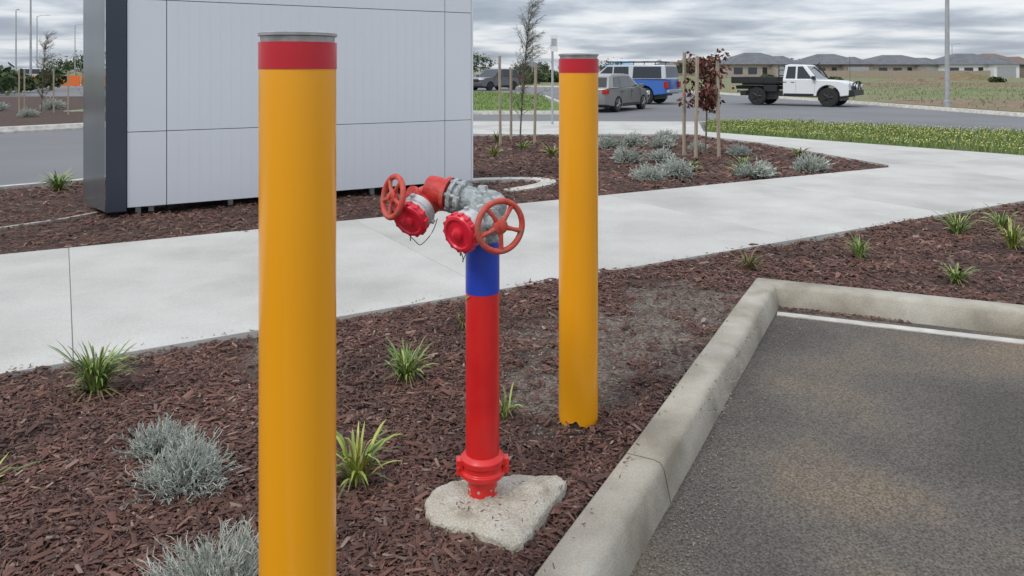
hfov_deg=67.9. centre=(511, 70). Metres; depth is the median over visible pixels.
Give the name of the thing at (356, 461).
strap leaf plant
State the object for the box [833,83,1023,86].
bare dirt verge
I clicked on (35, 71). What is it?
white van
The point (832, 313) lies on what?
leaf litter
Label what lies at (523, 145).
strap leaf plant
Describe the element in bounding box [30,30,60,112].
casuarina sapling
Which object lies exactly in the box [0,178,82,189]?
kerb
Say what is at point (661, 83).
blue utility wagon
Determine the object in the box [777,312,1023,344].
concrete gutter strip
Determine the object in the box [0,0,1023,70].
sky
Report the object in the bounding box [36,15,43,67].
street lamp
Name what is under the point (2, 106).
groundcover shrub
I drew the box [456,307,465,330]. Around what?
strap leaf plant
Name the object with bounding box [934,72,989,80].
dirt mound
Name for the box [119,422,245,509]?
silver cushion bush
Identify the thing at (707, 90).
red maple sapling
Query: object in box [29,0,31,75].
street lamp
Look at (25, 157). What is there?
road
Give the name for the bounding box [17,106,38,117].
groundcover shrub
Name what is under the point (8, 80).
roadside shrubs
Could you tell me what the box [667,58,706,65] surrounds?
roof
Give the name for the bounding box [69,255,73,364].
footpath joint base
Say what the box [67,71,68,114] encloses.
timber stake
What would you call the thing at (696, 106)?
timber stake
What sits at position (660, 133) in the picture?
silver cushion bush
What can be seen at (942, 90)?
roadside grass
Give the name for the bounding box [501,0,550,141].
casuarina sapling
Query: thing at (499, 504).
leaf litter
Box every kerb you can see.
[0,123,82,133]
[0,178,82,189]
[80,84,1023,116]
[473,91,558,114]
[534,278,1023,575]
[556,120,999,131]
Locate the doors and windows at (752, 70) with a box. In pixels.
[734,67,783,76]
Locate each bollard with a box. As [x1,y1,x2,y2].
[258,31,336,575]
[559,53,598,429]
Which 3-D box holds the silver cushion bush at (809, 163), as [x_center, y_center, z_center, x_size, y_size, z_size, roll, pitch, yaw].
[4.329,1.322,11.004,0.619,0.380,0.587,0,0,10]
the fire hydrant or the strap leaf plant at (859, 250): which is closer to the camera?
the fire hydrant
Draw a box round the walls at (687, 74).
[676,66,694,75]
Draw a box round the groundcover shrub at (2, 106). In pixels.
[0,102,9,110]
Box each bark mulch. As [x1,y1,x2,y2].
[0,134,887,253]
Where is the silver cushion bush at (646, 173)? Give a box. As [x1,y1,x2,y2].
[628,162,667,183]
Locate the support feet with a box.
[134,188,373,213]
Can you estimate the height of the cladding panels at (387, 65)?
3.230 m
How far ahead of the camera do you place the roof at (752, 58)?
153.77 m
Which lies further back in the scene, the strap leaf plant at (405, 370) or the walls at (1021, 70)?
the walls at (1021, 70)
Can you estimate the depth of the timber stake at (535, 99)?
15.08 m
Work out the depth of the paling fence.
146.97 m
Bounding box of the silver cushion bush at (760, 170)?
[731,157,779,177]
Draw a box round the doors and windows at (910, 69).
[879,67,937,70]
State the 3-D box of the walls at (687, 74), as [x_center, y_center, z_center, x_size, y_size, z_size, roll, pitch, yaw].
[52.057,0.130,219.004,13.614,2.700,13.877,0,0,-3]
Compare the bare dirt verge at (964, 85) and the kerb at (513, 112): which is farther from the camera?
the bare dirt verge at (964, 85)
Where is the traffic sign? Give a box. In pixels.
[550,35,557,123]
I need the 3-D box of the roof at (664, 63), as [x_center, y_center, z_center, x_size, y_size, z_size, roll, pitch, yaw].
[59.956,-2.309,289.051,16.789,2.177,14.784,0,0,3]
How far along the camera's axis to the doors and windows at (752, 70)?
151.82 m
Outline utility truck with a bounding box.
[731,62,863,106]
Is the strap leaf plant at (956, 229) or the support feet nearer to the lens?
the strap leaf plant at (956, 229)
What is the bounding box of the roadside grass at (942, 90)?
[781,81,1023,109]
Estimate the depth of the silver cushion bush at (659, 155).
12.11 m
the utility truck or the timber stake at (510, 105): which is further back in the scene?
the utility truck
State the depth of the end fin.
7.56 m
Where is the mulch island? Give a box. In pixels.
[0,96,82,126]
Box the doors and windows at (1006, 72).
[950,67,1015,77]
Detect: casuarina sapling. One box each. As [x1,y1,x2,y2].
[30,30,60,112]
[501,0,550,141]
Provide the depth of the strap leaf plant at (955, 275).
5.21 m
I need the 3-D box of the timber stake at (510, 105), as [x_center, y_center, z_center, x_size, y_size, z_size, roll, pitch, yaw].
[-0.020,0.770,15.700,0.044,1.600,0.044,0,0,-23]
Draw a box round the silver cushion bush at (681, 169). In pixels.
[655,153,697,179]
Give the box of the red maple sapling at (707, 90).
[676,48,731,156]
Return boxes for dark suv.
[473,69,519,90]
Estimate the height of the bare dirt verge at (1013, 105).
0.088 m
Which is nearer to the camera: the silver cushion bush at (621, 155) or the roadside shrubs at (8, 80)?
the silver cushion bush at (621, 155)
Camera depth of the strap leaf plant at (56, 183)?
9.28 m
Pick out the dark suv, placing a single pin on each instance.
(487, 79)
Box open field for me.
[64,72,1023,112]
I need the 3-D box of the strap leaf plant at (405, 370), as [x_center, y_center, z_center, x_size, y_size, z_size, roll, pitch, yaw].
[-0.498,1.380,3.602,0.308,0.204,0.320,0,0,0]
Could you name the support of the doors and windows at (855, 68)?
attached to the walls at (827, 67)
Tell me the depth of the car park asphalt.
3.06 m
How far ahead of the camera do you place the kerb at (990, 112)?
31.37 m
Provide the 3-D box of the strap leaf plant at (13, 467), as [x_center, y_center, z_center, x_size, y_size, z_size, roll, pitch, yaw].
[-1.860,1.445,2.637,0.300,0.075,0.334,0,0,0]
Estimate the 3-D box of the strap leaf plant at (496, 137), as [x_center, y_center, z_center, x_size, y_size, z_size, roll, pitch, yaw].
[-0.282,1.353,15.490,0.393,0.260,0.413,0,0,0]
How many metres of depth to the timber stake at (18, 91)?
25.57 m
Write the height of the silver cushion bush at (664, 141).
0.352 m
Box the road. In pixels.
[0,85,1023,184]
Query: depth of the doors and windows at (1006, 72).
150.76 m
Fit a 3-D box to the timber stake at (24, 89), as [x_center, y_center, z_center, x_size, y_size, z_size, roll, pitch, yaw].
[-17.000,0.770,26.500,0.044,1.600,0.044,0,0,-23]
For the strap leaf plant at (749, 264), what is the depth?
5.62 m
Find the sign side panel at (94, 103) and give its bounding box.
[83,0,104,211]
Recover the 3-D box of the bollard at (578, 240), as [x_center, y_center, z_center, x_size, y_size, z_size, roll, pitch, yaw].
[0.280,0.823,3.200,0.169,1.791,0.169,0,0,0]
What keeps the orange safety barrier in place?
on the road
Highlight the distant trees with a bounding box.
[41,50,978,75]
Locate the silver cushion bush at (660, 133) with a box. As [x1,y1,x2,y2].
[652,128,679,139]
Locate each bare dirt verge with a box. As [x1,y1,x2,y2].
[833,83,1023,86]
[884,100,1023,111]
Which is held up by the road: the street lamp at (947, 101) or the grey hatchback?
the grey hatchback
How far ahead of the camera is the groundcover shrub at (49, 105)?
28.34 m
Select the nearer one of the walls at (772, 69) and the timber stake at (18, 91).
the timber stake at (18, 91)
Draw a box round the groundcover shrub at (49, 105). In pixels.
[40,97,66,109]
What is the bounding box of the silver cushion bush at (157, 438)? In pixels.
[107,412,197,469]
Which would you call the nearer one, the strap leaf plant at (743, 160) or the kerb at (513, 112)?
the strap leaf plant at (743, 160)
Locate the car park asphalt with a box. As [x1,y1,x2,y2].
[630,308,1023,575]
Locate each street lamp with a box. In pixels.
[15,9,19,70]
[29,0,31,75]
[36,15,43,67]
[74,24,79,75]
[944,0,950,106]
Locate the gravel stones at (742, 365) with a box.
[441,270,764,455]
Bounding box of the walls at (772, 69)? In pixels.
[710,64,801,77]
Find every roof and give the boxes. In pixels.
[516,62,542,66]
[602,63,634,66]
[654,61,673,64]
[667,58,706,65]
[706,53,802,64]
[795,54,873,63]
[862,55,939,63]
[933,54,1020,63]
[979,54,1023,62]
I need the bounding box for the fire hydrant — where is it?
[380,174,566,555]
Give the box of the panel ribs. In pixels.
[199,0,421,199]
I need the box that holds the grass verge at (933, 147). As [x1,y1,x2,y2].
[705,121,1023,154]
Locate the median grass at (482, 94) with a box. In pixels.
[473,90,549,109]
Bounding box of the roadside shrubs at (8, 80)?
[0,62,1006,95]
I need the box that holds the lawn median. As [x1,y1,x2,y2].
[70,92,558,110]
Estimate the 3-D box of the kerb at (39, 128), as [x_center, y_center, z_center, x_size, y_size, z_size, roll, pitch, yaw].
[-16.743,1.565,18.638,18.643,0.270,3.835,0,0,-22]
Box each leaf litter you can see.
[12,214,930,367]
[441,481,561,529]
[544,320,726,570]
[778,307,910,323]
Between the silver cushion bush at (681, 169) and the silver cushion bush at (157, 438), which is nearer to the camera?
the silver cushion bush at (157, 438)
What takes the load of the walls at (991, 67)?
on the open field
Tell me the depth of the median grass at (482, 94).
35.44 m
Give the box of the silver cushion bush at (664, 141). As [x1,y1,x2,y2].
[646,131,675,147]
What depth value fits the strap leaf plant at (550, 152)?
12.88 m
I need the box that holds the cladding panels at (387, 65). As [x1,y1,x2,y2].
[127,0,472,207]
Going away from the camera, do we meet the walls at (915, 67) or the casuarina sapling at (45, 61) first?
the casuarina sapling at (45, 61)
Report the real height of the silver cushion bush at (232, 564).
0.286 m
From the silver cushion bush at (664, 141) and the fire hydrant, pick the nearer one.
the fire hydrant
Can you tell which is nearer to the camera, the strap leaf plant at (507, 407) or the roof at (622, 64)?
the strap leaf plant at (507, 407)
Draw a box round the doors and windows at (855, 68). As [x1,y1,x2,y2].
[818,67,868,70]
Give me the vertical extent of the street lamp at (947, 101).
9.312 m
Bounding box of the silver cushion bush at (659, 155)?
[643,145,678,162]
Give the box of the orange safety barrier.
[32,76,82,85]
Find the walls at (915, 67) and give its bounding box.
[873,64,937,70]
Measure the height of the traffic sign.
2.500 m
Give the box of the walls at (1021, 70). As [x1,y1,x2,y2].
[1019,64,1023,77]
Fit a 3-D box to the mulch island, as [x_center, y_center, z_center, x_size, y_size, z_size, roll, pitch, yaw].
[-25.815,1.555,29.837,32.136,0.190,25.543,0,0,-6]
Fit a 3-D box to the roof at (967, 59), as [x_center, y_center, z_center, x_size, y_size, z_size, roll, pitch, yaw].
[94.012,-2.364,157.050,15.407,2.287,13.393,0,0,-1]
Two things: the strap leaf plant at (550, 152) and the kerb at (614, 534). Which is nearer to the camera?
the kerb at (614, 534)
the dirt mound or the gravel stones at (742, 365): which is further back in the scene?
the dirt mound
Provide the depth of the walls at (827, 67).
153.71 m
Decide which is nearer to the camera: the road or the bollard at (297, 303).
the bollard at (297, 303)
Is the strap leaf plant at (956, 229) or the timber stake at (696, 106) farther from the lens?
the timber stake at (696, 106)
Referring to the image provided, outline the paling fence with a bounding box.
[821,70,990,77]
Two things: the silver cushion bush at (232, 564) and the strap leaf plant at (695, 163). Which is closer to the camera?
the silver cushion bush at (232, 564)
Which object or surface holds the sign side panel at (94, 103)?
attached to the end fin
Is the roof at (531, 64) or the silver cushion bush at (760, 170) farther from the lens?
the roof at (531, 64)
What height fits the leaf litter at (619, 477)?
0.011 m
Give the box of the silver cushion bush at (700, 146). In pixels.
[687,140,709,150]
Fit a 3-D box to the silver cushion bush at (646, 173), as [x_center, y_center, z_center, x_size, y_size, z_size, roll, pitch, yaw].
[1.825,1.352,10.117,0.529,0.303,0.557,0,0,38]
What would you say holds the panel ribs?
attached to the cladding panels at (387, 65)
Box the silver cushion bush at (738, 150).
[725,143,752,156]
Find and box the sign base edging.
[0,177,555,229]
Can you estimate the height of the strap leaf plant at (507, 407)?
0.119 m
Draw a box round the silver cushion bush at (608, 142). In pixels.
[598,133,625,148]
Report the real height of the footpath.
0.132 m
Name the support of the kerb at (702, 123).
on the road
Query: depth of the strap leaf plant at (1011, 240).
6.24 m
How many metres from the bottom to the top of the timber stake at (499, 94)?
1.860 m
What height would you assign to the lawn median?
0.200 m
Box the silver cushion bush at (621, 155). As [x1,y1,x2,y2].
[610,144,647,163]
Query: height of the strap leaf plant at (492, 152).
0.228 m
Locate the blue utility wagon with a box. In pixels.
[598,59,681,103]
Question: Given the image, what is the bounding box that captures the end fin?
[105,0,126,212]
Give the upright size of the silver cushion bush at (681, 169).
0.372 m
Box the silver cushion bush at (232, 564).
[129,511,258,575]
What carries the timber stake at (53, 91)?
on the mulch island
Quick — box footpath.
[0,121,1023,377]
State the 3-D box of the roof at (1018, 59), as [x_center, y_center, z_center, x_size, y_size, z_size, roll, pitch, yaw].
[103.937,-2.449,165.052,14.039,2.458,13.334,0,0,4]
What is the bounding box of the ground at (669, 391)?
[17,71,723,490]
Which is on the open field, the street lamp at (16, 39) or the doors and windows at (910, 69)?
the street lamp at (16, 39)
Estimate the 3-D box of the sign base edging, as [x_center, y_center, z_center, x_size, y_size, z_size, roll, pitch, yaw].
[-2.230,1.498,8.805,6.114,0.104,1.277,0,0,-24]
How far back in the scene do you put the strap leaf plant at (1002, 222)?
7.00 m
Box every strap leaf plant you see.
[0,455,43,483]
[29,168,82,190]
[47,339,144,406]
[336,419,402,500]
[377,334,436,386]
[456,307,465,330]
[480,144,504,156]
[491,132,506,141]
[499,381,527,420]
[515,140,533,149]
[541,142,558,156]
[686,160,702,170]
[728,249,768,270]
[729,153,753,165]
[788,147,813,157]
[843,231,872,259]
[935,205,983,236]
[939,259,980,286]
[976,203,1021,228]
[987,217,1023,251]
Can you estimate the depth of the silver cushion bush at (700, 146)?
13.83 m
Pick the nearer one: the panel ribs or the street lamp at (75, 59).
the panel ribs
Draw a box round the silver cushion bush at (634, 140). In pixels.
[616,129,648,146]
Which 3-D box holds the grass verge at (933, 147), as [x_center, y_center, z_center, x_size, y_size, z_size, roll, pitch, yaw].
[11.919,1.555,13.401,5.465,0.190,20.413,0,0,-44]
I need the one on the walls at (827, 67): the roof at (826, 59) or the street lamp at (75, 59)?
the roof at (826, 59)
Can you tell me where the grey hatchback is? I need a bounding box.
[598,74,649,111]
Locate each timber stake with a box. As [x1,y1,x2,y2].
[18,70,19,113]
[24,70,24,110]
[53,70,54,112]
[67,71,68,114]
[498,56,501,144]
[510,69,511,140]
[533,64,536,143]
[682,52,685,156]
[694,56,698,157]
[715,59,720,157]
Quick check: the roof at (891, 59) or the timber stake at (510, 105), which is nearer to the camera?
the timber stake at (510, 105)
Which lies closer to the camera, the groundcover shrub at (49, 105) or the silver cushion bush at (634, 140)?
the silver cushion bush at (634, 140)
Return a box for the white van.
[22,68,65,77]
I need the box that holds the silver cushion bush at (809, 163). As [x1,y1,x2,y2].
[790,149,834,172]
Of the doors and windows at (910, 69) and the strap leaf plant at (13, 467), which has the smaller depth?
the strap leaf plant at (13, 467)
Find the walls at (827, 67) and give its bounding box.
[802,64,872,70]
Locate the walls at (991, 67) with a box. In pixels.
[938,64,1018,77]
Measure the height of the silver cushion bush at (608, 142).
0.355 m

